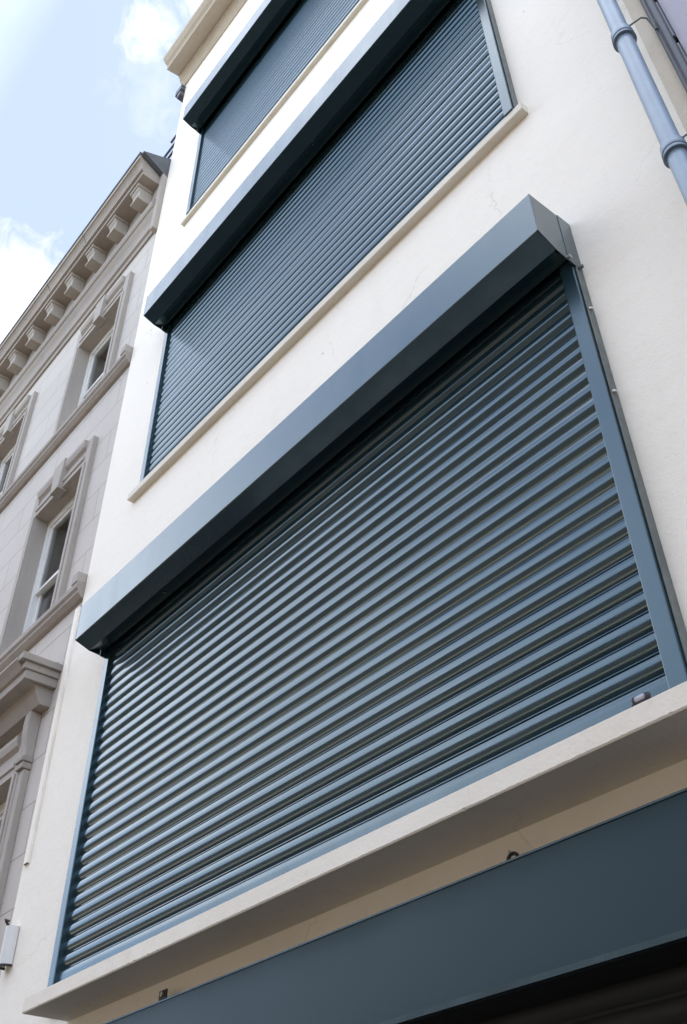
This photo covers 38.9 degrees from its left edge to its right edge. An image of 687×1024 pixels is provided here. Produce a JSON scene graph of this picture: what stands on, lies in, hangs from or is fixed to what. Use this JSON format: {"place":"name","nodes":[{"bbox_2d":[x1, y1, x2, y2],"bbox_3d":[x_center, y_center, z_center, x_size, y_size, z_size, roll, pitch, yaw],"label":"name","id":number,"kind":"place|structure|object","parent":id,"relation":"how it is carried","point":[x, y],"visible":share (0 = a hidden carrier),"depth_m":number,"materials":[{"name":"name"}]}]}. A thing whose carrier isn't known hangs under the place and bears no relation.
{"place":"outdoors","nodes":[
{"label":"outdoors","id":0,"kind":"place"},
{"bbox_2d":[0,0,202,342],"label":"sky","id":1,"kind":"structure","parent":0,"point":[87,87],"materials":[{"name":"blue"}]},
{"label":"pavement","id":2,"kind":"structure","parent":0,"visible":0},
{"bbox_2d":[0,151,170,974],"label":"stone terrace house","id":3,"kind":"structure","parent":2,"relation":"on","point":[67,346],"depth_m":9.77,"materials":[{"name":"grey stone"}]},
{"bbox_2d":[0,801,5,826],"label":"window","id":4,"kind":"structure","parent":3,"relation":"in","point":[2,806],"depth_m":7.17,"materials":[{"name":"white paint"}]},
{"bbox_2d":[0,444,15,495],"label":"window","id":5,"kind":"structure","parent":3,"relation":"in","point":[5,463],"depth_m":12.27,"materials":[{"name":"white paint"}]},
{"bbox_2d":[22,496,74,633],"bbox_3d":[-2.495,0.514,8.699,0.218,1.620,0.955,28,-49,-30],"label":"window","id":6,"kind":"structure","parent":3,"relation":"in","point":[41,587],"depth_m":9.05,"materials":[{"name":"white paint"}]},
{"bbox_2d":[77,325,113,406],"bbox_3d":[-2.525,-1.485,10.423,0.218,1.440,0.955,28,-49,-30],"label":"window","id":7,"kind":"structure","parent":3,"relation":"in","point":[87,386],"depth_m":10.87,"materials":[{"name":"white paint"}]},
{"bbox_2d":[164,133,176,158],"bbox_3d":[-2.189,-4.396,12.179,0.043,1.014,0.620,28,-49,-30],"label":"roof rail","id":8,"kind":"object","parent":3,"relation":"on","point":[170,149],"visible":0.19,"depth_m":12.38,"materials":[{"name":"metal"}]},
{"bbox_2d":[0,0,686,1023],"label":"rendered building","id":9,"kind":"structure","parent":2,"relation":"on","point":[570,138],"depth_m":4.63,"materials":[{"name":"paint"}]},
{"bbox_2d":[0,919,19,969],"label":"vent cowl","id":10,"kind":"object","parent":9,"relation":"attached to","point":[9,945],"visible":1,"depth_m":5.71,"materials":[{"name":"white plastic"}]},
{"bbox_2d":[183,0,359,214],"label":"roller shutter","id":11,"kind":"object","parent":9,"relation":"attached to","point":[273,49],"visible":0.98,"depth_m":9.84,"materials":[{"name":"blue"}]},
{"bbox_2d":[139,0,517,482],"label":"roller shutter","id":12,"kind":"object","parent":9,"relation":"on","point":[408,109],"visible":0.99,"depth_m":6.83,"materials":[{"name":"blue"}]},
{"bbox_2d":[47,194,686,986],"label":"roller shutter","id":13,"kind":"object","parent":9,"relation":"on","point":[409,558],"visible":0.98,"depth_m":4.30,"materials":[{"name":"blue"}]},
{"bbox_2d":[104,788,686,1023],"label":"shop fascia","id":14,"kind":"structure","parent":9,"relation":"attached to","point":[588,925],"depth_m":2.91,"materials":[{"name":"metal"}]},
{"bbox_2d":[158,989,167,1000],"bbox_3d":[-0.767,2.106,4.220,0.063,0.050,0.060,28,-49,-30],"label":"fixing bracket","id":15,"kind":"object","parent":14,"relation":"attached to","point":[163,994],"visible":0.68,"depth_m":4.21,"materials":[{"name":"grey metal"}]},
{"bbox_2d":[506,850,518,859],"bbox_3d":[0.536,1.086,3.045,0.028,0.072,0.057,28,-49,-30],"label":"ring bolt","id":16,"kind":"object","parent":14,"relation":"attached to","point":[510,854],"visible":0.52,"depth_m":3.05,"materials":[{"name":"grey metal"}]},
{"bbox_2d":[596,0,686,205],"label":"downpipe","id":17,"kind":"object","parent":9,"relation":"attached to","point":[673,145],"visible":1,"depth_m":4.04,"materials":[{"name":"metal"}]},
{"bbox_2d":[640,0,686,92],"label":"steel flashing","id":18,"kind":"object","parent":9,"relation":"attached to","point":[674,50],"visible":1,"depth_m":4.32,"materials":[{"name":"grey metal"}]},
{"bbox_2d":[658,0,686,53],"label":"lavender building","id":19,"kind":"structure","parent":2,"relation":"on","point":[675,11],"depth_m":4.38,"materials":[{"name":"purple paint"}]}
]}

